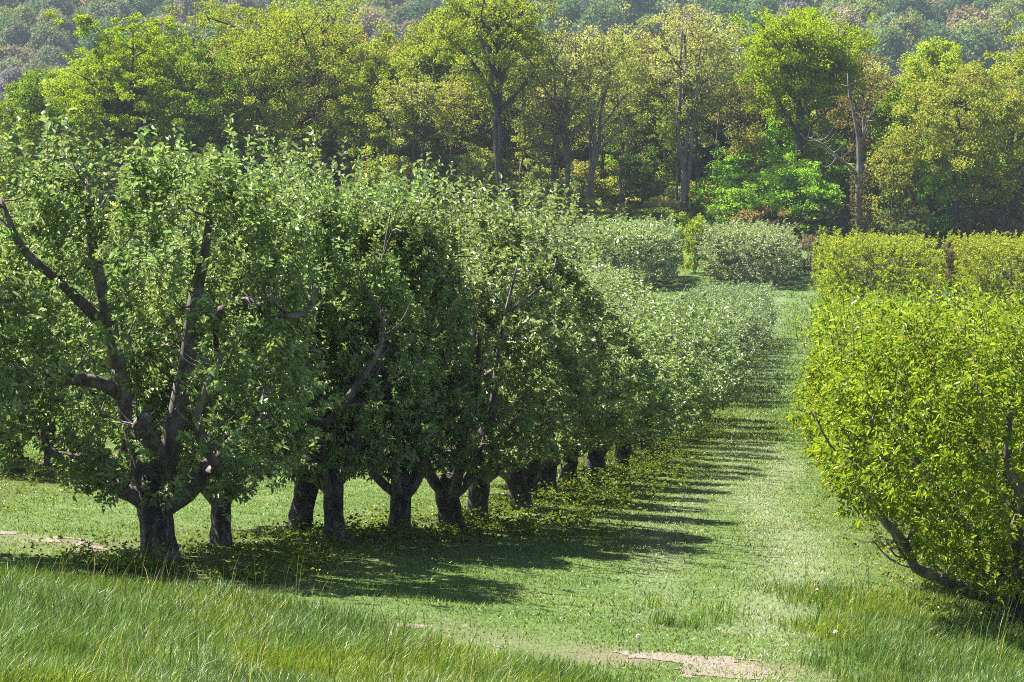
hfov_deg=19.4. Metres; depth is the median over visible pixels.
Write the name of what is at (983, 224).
understory tree
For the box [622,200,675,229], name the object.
understory tree
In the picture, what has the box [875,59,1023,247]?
oak tree
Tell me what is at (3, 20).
hillside tree
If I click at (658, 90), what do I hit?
slim tree
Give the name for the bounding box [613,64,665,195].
slim tree
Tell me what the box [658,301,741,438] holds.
apple tree
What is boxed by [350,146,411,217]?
understory tree
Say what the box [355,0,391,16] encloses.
hillside tree
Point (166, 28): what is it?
hillside tree
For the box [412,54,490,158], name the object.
woodland tree
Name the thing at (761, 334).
apple tree
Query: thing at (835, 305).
fruit tree
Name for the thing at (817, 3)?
hillside tree
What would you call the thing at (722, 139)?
woodland tree
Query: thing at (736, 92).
slim tree
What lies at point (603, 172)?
understory tree
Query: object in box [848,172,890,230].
understory tree
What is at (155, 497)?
apple tree
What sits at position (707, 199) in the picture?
understory tree
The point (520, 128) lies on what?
slim tree
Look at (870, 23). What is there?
hillside tree
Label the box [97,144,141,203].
understory tree
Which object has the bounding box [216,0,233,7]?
hillside tree
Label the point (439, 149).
woodland tree
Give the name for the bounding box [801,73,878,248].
dead tree
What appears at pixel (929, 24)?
hillside tree
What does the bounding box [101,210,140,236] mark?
understory tree
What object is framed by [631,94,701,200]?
slim tree
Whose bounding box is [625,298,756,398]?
apple tree
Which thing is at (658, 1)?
hillside tree
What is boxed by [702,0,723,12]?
hillside tree
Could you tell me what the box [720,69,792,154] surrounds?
woodland tree
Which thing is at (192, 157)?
understory tree
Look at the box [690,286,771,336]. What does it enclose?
apple tree
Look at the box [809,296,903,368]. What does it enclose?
fruit tree
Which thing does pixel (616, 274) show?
apple tree
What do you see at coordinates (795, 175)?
understory tree
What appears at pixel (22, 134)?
woodland tree
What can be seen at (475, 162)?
understory tree
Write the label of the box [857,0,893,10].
hillside tree
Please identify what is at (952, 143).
understory tree
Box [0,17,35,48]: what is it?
hillside tree
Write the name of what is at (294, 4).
hillside tree
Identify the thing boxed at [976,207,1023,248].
shrub
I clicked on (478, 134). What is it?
slim tree
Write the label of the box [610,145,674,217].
understory tree
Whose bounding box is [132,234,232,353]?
apple tree
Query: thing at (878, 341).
fruit tree
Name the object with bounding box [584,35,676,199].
woodland tree
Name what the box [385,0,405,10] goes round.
hillside tree
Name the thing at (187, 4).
hillside tree
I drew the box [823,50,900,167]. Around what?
woodland tree
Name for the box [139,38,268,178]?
woodland tree
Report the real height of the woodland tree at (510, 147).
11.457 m
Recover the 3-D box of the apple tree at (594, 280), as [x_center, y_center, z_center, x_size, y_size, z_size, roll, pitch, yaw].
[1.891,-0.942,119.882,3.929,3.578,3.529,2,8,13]
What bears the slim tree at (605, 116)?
on the ground at (570, 646)
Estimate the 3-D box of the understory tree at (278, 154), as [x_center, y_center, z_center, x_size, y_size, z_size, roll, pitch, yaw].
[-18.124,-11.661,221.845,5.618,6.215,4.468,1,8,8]
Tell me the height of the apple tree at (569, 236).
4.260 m
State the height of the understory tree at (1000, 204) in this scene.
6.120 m
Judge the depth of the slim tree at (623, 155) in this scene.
214.66 m
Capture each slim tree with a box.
[365,69,422,192]
[380,73,454,183]
[411,73,467,151]
[417,80,490,165]
[429,73,482,210]
[439,52,502,151]
[462,44,517,151]
[482,49,537,181]
[483,51,562,205]
[511,97,569,213]
[528,75,593,167]
[537,83,589,198]
[562,61,617,165]
[581,91,638,197]
[584,55,648,209]
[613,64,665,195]
[627,85,677,197]
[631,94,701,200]
[650,88,712,204]
[671,68,730,211]
[684,55,752,182]
[1000,74,1023,164]
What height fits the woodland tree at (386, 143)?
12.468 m
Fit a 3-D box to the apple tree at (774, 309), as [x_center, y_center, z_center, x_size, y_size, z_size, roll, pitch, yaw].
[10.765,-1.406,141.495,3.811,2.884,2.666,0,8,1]
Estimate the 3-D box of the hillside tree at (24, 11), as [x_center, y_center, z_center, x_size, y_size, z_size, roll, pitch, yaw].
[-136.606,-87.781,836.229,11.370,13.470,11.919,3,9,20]
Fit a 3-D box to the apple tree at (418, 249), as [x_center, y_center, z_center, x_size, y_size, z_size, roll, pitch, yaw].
[-1.266,0.143,31.514,2.351,4.225,2.347,0,8,-3]
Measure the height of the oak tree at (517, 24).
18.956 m
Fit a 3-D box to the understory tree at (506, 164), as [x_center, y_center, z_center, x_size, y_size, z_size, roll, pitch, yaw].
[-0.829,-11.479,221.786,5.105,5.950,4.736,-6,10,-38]
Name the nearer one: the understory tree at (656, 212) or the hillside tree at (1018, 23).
the understory tree at (656, 212)
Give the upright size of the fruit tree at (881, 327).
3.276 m
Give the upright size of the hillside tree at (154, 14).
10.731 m
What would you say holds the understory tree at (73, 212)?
on the ground at (570, 646)
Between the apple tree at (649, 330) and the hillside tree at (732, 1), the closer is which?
the apple tree at (649, 330)
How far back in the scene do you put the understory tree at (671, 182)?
218.51 m
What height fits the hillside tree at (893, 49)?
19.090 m
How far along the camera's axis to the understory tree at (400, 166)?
220.95 m
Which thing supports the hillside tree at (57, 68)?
on the ground at (570, 646)
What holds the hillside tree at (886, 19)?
on the ground at (570, 646)
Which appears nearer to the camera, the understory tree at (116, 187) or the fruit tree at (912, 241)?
the fruit tree at (912, 241)
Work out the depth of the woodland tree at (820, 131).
224.82 m
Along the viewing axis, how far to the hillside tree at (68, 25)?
810.61 m
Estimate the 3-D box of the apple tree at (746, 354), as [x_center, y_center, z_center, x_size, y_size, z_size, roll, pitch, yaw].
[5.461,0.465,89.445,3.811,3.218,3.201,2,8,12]
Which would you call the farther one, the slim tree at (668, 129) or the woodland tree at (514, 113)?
the woodland tree at (514, 113)
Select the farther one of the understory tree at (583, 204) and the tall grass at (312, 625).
the understory tree at (583, 204)
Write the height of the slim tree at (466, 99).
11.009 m
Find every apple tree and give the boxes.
[0,91,91,469]
[0,113,344,560]
[0,190,122,473]
[0,200,198,447]
[0,205,169,467]
[76,227,220,458]
[101,133,326,545]
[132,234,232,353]
[162,131,443,530]
[204,159,455,540]
[295,153,505,534]
[325,161,591,531]
[351,172,608,521]
[429,190,644,510]
[445,233,642,497]
[476,213,574,260]
[480,218,582,266]
[492,211,588,250]
[537,263,653,488]
[547,264,668,481]
[562,264,630,302]
[567,265,627,292]
[575,219,681,285]
[579,262,643,305]
[580,214,686,282]
[580,277,692,475]
[582,265,629,304]
[582,273,609,289]
[586,269,618,301]
[587,213,682,268]
[588,271,618,310]
[600,287,702,471]
[604,291,734,449]
[604,294,735,442]
[609,291,739,433]
[609,293,722,465]
[612,286,727,455]
[615,306,753,431]
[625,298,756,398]
[630,301,717,454]
[641,297,743,395]
[647,285,762,354]
[648,294,761,379]
[654,288,756,369]
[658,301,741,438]
[664,294,760,364]
[666,291,760,355]
[667,299,758,377]
[673,284,770,356]
[673,292,775,344]
[685,286,773,350]
[688,284,773,326]
[688,290,770,335]
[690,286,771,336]
[691,214,797,270]
[691,284,777,333]
[692,281,768,325]
[694,223,804,285]
[694,278,776,326]
[697,222,801,277]
[697,278,778,324]
[702,281,773,312]
[714,280,778,320]
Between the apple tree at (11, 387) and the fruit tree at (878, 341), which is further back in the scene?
the fruit tree at (878, 341)
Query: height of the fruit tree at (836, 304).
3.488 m
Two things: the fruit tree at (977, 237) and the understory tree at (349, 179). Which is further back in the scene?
the understory tree at (349, 179)
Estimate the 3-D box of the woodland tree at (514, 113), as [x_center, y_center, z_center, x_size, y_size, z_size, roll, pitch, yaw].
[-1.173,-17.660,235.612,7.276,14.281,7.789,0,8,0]
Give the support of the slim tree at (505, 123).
on the ground at (570, 646)
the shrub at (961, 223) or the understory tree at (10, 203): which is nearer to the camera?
the shrub at (961, 223)
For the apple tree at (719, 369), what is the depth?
65.82 m
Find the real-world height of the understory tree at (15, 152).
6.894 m
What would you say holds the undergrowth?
on the ground at (570, 646)
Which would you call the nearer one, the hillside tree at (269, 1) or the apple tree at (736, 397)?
the apple tree at (736, 397)
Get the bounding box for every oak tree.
[162,0,416,184]
[411,0,559,221]
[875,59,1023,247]
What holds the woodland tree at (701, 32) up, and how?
on the ground at (570, 646)
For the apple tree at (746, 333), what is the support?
on the ground at (570, 646)
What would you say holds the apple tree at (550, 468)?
on the ground at (570, 646)
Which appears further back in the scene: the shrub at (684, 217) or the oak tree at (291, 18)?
the oak tree at (291, 18)
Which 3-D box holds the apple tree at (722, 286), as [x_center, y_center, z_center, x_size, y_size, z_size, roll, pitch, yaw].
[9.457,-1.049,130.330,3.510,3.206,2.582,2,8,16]
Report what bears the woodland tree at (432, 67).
on the ground at (570, 646)
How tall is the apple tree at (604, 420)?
4.183 m
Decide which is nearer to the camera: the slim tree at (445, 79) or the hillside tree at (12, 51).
the slim tree at (445, 79)
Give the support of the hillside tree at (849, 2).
on the ground at (570, 646)
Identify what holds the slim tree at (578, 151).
on the ground at (570, 646)
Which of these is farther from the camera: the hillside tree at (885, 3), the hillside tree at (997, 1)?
the hillside tree at (997, 1)
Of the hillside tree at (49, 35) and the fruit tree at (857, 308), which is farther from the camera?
the hillside tree at (49, 35)
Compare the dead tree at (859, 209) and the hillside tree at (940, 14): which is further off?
the hillside tree at (940, 14)
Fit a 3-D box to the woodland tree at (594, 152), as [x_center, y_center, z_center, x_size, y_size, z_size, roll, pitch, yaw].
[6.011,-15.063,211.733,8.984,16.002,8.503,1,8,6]
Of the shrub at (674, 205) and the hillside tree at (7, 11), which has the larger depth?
the hillside tree at (7, 11)
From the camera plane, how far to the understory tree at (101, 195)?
215.39 m
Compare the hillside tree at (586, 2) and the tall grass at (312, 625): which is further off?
the hillside tree at (586, 2)
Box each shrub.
[631,196,681,222]
[659,208,695,244]
[675,210,713,273]
[704,205,742,238]
[729,199,807,239]
[768,194,831,240]
[791,228,826,273]
[796,194,852,245]
[853,200,931,239]
[919,241,959,303]
[950,205,1017,242]
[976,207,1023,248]
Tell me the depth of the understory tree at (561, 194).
218.34 m
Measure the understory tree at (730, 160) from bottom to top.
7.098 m
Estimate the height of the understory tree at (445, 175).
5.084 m
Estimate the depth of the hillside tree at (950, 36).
650.52 m
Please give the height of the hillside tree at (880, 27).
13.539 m
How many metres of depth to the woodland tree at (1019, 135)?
202.65 m
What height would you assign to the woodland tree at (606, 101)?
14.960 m
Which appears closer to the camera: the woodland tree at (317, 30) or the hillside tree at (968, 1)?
the woodland tree at (317, 30)
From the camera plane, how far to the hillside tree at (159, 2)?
906.06 m
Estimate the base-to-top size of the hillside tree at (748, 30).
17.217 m
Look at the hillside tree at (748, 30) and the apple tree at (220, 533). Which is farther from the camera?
the hillside tree at (748, 30)
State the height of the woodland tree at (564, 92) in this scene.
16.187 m
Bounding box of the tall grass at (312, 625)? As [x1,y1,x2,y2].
[0,526,1023,681]
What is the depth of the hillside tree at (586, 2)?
765.66 m
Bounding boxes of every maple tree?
[15,10,231,205]
[721,1,880,186]
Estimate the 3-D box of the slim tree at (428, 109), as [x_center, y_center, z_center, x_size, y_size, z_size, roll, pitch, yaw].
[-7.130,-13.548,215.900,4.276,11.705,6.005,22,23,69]
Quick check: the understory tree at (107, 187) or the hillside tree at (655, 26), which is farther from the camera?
the hillside tree at (655, 26)
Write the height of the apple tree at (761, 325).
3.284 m
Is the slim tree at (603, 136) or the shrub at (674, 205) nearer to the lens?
the shrub at (674, 205)
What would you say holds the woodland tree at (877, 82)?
on the ground at (570, 646)
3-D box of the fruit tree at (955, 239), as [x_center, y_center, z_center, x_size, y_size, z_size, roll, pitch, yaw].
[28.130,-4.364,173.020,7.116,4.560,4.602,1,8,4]
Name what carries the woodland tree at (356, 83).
on the ground at (570, 646)
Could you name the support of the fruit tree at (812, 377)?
on the ground at (570, 646)
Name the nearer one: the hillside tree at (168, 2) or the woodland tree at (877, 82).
the woodland tree at (877, 82)
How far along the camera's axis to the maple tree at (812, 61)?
212.59 m
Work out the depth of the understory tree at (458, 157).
218.62 m
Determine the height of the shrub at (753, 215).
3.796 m
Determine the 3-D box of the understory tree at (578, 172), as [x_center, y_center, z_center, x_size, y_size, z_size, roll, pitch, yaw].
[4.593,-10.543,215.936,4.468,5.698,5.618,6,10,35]
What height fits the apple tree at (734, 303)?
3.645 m
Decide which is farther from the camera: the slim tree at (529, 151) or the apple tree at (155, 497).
the slim tree at (529, 151)
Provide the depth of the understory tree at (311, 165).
219.61 m
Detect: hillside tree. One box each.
[0,0,19,13]
[0,5,25,24]
[0,15,26,41]
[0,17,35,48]
[0,44,34,65]
[0,55,22,78]
[0,65,31,100]
[8,59,49,81]
[13,3,36,29]
[18,0,28,5]
[21,46,36,61]
[25,21,74,60]
[30,44,71,68]
[31,0,45,19]
[34,7,67,31]
[38,66,66,85]
[40,0,77,20]
[44,15,82,50]
[66,0,81,9]
[68,7,88,31]
[74,0,125,27]
[75,18,128,59]
[78,0,117,10]
[111,0,139,19]
[114,0,159,18]
[117,16,148,40]
[144,13,184,26]
[145,10,164,19]
[147,14,178,29]
[152,0,165,10]
[152,0,179,21]
[159,19,182,37]
[159,25,206,63]
[174,0,219,29]
[194,20,228,52]
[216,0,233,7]
[220,0,261,25]
[236,23,259,39]
[254,0,270,12]
[263,0,297,11]
[273,0,308,23]
[302,0,335,22]
[328,0,359,44]
[347,5,392,43]
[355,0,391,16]
[368,22,413,48]
[369,6,395,33]
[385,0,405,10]
[390,1,422,26]
[394,0,444,47]
[398,19,430,39]
[404,0,432,8]
[426,0,440,7]
[512,0,559,8]
[513,0,547,28]
[536,0,587,48]
[537,14,566,43]
[567,0,631,39]
[576,0,594,12]
[612,0,665,33]
[630,13,671,41]
[653,0,671,8]
[654,0,706,29]
[673,15,689,44]
[675,5,706,44]
[698,0,741,7]
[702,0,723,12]
[703,17,733,62]
[705,0,748,30]
[715,20,760,69]
[733,10,769,32]
[738,3,769,18]
[741,0,784,8]
[751,0,782,16]
[775,0,809,18]
[781,0,813,7]
[812,0,839,10]
[819,0,842,13]
[819,4,867,30]
[826,4,866,33]
[839,0,892,7]
[850,0,886,23]
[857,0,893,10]
[862,25,910,77]
[865,19,877,31]
[870,23,894,45]
[871,12,902,33]
[883,0,940,26]
[889,6,934,56]
[892,68,902,81]
[908,23,969,63]
[915,0,946,25]
[918,0,936,20]
[921,19,949,33]
[933,0,972,24]
[939,3,999,37]
[947,11,1008,64]
[948,0,975,5]
[954,23,1002,71]
[968,0,998,14]
[973,0,1014,3]
[983,1,1021,22]
[985,15,1009,48]
[988,11,1020,50]
[999,0,1023,47]
[1007,21,1023,56]
[1012,12,1023,34]
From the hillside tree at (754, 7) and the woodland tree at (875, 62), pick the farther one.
the hillside tree at (754, 7)
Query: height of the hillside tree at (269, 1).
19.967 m
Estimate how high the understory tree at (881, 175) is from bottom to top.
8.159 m
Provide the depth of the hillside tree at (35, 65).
718.80 m
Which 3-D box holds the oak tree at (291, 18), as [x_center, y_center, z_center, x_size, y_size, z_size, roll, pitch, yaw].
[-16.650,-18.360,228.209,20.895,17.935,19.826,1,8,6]
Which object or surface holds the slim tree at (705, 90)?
on the ground at (570, 646)
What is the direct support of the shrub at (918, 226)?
on the ground at (570, 646)
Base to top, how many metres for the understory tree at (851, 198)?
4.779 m
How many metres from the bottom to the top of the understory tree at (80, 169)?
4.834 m
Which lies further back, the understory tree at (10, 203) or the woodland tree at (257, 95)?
the woodland tree at (257, 95)
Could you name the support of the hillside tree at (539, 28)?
on the ground at (570, 646)
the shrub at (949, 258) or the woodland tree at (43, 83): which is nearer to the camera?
the shrub at (949, 258)
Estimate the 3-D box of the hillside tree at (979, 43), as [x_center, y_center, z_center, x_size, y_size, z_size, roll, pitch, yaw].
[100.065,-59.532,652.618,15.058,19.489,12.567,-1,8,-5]
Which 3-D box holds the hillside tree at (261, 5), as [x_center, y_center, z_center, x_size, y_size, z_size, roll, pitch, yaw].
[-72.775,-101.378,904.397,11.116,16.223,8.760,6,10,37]
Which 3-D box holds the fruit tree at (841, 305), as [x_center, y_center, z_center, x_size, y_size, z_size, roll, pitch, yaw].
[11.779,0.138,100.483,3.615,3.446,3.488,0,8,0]
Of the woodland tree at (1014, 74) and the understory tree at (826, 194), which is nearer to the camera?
the understory tree at (826, 194)
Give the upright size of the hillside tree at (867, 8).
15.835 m
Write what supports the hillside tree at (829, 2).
on the ground at (570, 646)
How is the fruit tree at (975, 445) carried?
on the ground at (570, 646)
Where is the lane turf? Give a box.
[623,264,945,441]
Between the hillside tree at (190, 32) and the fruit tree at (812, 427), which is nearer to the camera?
the fruit tree at (812, 427)
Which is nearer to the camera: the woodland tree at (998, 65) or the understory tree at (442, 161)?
the understory tree at (442, 161)
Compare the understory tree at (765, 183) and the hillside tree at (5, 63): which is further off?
the hillside tree at (5, 63)
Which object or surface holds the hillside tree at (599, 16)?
on the ground at (570, 646)
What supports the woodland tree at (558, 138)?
on the ground at (570, 646)
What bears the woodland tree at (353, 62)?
on the ground at (570, 646)
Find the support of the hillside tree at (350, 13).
on the ground at (570, 646)
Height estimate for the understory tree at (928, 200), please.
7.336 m
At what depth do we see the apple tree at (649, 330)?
51.31 m
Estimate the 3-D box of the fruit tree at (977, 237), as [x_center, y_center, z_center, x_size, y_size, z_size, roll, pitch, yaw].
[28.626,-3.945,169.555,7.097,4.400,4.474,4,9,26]
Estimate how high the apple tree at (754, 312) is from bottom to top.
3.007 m
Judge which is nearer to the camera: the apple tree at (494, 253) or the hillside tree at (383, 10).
the apple tree at (494, 253)
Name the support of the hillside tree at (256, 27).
on the ground at (570, 646)
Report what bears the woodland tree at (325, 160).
on the ground at (570, 646)
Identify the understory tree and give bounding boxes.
[0,141,27,196]
[0,161,25,215]
[0,192,35,224]
[46,197,95,234]
[68,164,102,191]
[68,169,121,205]
[79,186,114,224]
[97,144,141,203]
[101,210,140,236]
[102,167,136,202]
[151,193,188,234]
[174,146,219,187]
[177,144,223,200]
[186,143,252,211]
[236,154,255,176]
[262,147,293,195]
[266,139,328,184]
[322,183,367,218]
[338,178,388,211]
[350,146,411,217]
[372,153,434,205]
[390,156,440,207]
[409,153,461,210]
[426,166,465,212]
[438,142,494,213]
[448,143,521,220]
[482,153,528,207]
[490,181,540,210]
[509,158,564,214]
[530,170,579,215]
[543,175,585,217]
[559,158,617,223]
[565,193,611,231]
[579,199,637,227]
[585,169,644,206]
[594,172,646,210]
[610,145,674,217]
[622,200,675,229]
[629,191,687,217]
[632,157,680,216]
[654,186,695,219]
[671,180,717,221]
[681,202,725,231]
[691,159,747,229]
[691,174,735,211]
[704,146,764,211]
[705,181,772,231]
[729,117,779,196]
[734,163,783,209]
[748,116,803,189]
[756,160,811,225]
[765,155,834,243]
[783,147,839,225]
[791,177,854,246]
[803,127,854,227]
[824,163,878,229]
[838,163,889,221]
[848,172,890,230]
[853,136,930,238]
[872,147,945,233]
[891,139,974,248]
[897,155,946,240]
[936,118,985,204]
[937,139,996,239]
[966,153,1015,233]
[969,167,1020,242]
[999,168,1023,238]
[1000,133,1023,235]
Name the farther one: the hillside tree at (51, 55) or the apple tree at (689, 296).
the hillside tree at (51, 55)
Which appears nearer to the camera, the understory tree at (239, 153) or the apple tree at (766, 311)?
the apple tree at (766, 311)
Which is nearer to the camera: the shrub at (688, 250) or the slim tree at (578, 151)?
the shrub at (688, 250)
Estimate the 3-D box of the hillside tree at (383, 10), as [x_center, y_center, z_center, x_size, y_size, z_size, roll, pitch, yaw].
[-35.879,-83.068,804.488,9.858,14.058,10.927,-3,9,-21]
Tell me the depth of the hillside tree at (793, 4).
722.24 m
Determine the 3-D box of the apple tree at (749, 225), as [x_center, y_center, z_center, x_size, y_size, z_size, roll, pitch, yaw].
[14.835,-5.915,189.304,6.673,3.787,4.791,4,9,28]
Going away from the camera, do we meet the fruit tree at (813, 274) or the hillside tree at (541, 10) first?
the fruit tree at (813, 274)
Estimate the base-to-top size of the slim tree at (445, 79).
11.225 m
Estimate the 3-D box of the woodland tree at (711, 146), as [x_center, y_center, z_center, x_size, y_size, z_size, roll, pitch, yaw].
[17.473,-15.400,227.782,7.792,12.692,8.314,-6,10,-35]
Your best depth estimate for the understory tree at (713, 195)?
215.54 m
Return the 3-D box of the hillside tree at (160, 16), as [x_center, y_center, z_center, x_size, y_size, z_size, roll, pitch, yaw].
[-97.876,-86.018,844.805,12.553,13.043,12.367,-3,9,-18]
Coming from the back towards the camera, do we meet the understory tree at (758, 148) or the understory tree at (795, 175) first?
the understory tree at (758, 148)
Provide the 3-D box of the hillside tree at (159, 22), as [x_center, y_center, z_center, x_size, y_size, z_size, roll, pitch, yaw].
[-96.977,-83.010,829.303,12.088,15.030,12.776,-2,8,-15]
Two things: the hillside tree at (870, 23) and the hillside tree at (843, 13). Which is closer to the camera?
the hillside tree at (843, 13)
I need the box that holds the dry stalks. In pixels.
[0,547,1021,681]
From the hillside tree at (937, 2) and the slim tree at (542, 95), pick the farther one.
the hillside tree at (937, 2)
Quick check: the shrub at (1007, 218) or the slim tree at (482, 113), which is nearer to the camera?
the shrub at (1007, 218)
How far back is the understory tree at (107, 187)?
219.17 m
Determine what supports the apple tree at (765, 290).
on the ground at (570, 646)
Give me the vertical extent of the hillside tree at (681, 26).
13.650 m
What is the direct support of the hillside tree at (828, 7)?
on the ground at (570, 646)
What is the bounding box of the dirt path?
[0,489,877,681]
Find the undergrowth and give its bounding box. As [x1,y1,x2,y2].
[0,408,1021,629]
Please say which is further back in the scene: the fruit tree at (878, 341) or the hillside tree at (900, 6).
the hillside tree at (900, 6)
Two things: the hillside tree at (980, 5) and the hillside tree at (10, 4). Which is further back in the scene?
the hillside tree at (10, 4)
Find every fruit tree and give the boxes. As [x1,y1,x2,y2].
[785,270,1020,524]
[805,265,1023,584]
[805,297,981,423]
[807,225,926,295]
[807,249,1023,625]
[807,297,1018,462]
[807,298,937,386]
[807,302,987,447]
[808,287,893,345]
[808,291,903,355]
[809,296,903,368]
[809,296,907,355]
[811,309,863,369]
[812,290,895,333]
[812,291,907,350]
[812,296,923,363]
[812,299,913,362]
[813,231,939,299]
[813,288,1023,449]
[813,292,1022,384]
[813,298,912,355]
[816,291,906,347]
[817,294,1023,469]
[822,231,948,304]
[824,278,1023,534]
[825,292,999,345]
[938,229,1023,297]
[951,236,1023,312]
[957,232,1023,306]
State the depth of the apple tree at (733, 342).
81.17 m
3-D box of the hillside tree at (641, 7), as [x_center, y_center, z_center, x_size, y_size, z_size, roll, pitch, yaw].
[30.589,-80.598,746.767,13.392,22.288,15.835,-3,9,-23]
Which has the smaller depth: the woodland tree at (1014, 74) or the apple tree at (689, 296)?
the apple tree at (689, 296)
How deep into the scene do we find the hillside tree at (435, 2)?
857.67 m
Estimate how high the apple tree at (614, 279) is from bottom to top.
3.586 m
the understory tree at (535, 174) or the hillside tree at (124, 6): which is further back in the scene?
the hillside tree at (124, 6)
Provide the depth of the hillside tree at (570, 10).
725.92 m
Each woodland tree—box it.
[0,67,103,203]
[0,101,58,197]
[20,70,92,192]
[39,56,111,199]
[43,68,64,82]
[54,63,82,127]
[68,75,153,181]
[81,25,168,164]
[123,79,183,150]
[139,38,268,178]
[182,59,249,158]
[220,35,299,171]
[250,38,319,143]
[274,38,332,176]
[285,30,373,187]
[288,19,345,162]
[327,37,391,195]
[329,29,432,184]
[342,58,422,195]
[380,90,492,184]
[390,13,458,159]
[391,38,447,184]
[409,30,507,178]
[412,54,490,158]
[469,26,577,204]
[469,27,531,168]
[507,16,631,223]
[508,84,592,183]
[515,89,599,209]
[531,21,656,212]
[532,51,607,183]
[568,29,641,178]
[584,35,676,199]
[604,26,681,195]
[612,0,746,213]
[624,64,688,184]
[625,34,729,196]
[666,34,744,200]
[688,68,782,181]
[706,30,781,173]
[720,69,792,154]
[743,43,803,154]
[762,47,858,176]
[802,39,871,205]
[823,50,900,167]
[825,59,903,205]
[831,59,890,173]
[856,81,948,237]
[882,32,991,147]
[897,63,944,139]
[932,79,975,114]
[942,87,1023,238]
[967,11,1023,157]
[984,58,1012,86]
[994,67,1023,95]
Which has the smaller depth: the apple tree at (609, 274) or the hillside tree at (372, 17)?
the apple tree at (609, 274)
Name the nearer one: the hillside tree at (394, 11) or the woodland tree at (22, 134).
the woodland tree at (22, 134)
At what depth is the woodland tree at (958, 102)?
224.97 m
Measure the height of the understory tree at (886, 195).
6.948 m
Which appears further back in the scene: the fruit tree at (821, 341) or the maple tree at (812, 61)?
the maple tree at (812, 61)
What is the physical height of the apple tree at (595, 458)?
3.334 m
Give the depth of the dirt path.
23.60 m
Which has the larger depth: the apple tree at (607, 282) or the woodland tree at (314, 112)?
the woodland tree at (314, 112)
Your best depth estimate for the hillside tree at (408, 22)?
771.13 m
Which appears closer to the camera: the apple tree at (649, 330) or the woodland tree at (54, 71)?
the apple tree at (649, 330)
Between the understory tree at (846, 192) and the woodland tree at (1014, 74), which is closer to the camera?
the understory tree at (846, 192)
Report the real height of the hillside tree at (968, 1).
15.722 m
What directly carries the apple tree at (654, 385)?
on the ground at (570, 646)
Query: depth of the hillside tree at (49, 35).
774.98 m
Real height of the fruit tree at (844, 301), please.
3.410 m
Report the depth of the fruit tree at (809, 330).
53.99 m
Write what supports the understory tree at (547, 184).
on the ground at (570, 646)
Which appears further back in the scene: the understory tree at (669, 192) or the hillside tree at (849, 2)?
the hillside tree at (849, 2)
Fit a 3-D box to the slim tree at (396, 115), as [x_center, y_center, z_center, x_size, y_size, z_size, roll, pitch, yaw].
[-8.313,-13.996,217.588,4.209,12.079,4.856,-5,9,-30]
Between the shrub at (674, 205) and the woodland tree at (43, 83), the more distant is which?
the woodland tree at (43, 83)
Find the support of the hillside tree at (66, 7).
on the ground at (570, 646)
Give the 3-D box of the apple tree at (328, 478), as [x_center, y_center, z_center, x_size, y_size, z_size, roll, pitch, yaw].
[-1.844,0.204,30.454,2.446,4.063,2.030,1,8,6]
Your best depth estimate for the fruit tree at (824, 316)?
85.13 m
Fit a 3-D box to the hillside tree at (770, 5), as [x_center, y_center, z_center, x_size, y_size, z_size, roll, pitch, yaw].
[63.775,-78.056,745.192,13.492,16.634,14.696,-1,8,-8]
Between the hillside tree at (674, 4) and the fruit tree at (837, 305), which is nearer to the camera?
the fruit tree at (837, 305)
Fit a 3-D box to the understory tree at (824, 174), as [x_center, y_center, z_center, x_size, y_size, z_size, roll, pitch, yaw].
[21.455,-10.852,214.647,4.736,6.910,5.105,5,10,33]
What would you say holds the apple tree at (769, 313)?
on the ground at (570, 646)
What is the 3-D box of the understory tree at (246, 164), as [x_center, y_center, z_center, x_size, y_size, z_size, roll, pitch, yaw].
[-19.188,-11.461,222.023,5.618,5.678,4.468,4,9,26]
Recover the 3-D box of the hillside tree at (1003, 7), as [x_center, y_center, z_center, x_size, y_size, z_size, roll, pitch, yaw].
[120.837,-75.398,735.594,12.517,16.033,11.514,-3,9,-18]
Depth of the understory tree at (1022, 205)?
204.21 m
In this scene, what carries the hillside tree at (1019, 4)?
on the ground at (570, 646)
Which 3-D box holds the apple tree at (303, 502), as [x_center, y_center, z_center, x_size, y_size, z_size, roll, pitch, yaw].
[-2.174,0.031,31.233,2.938,4.327,2.588,0,8,-3]
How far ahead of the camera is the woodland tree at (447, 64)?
228.61 m
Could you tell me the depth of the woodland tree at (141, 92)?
230.10 m
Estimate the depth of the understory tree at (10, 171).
221.05 m
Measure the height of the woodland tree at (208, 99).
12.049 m
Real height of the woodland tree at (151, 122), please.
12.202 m
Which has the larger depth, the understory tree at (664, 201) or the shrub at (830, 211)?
the understory tree at (664, 201)
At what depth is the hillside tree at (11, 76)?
685.30 m
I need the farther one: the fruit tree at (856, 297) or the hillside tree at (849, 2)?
the hillside tree at (849, 2)
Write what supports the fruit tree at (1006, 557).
on the ground at (570, 646)
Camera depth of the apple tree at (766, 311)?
127.11 m
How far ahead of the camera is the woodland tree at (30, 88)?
218.91 m
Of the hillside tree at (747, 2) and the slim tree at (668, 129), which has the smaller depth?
the slim tree at (668, 129)
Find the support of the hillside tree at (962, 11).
on the ground at (570, 646)
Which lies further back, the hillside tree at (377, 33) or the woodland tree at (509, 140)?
the hillside tree at (377, 33)
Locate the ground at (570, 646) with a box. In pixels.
[0,0,1023,681]
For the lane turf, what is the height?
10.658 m
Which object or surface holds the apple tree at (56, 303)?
on the ground at (570, 646)

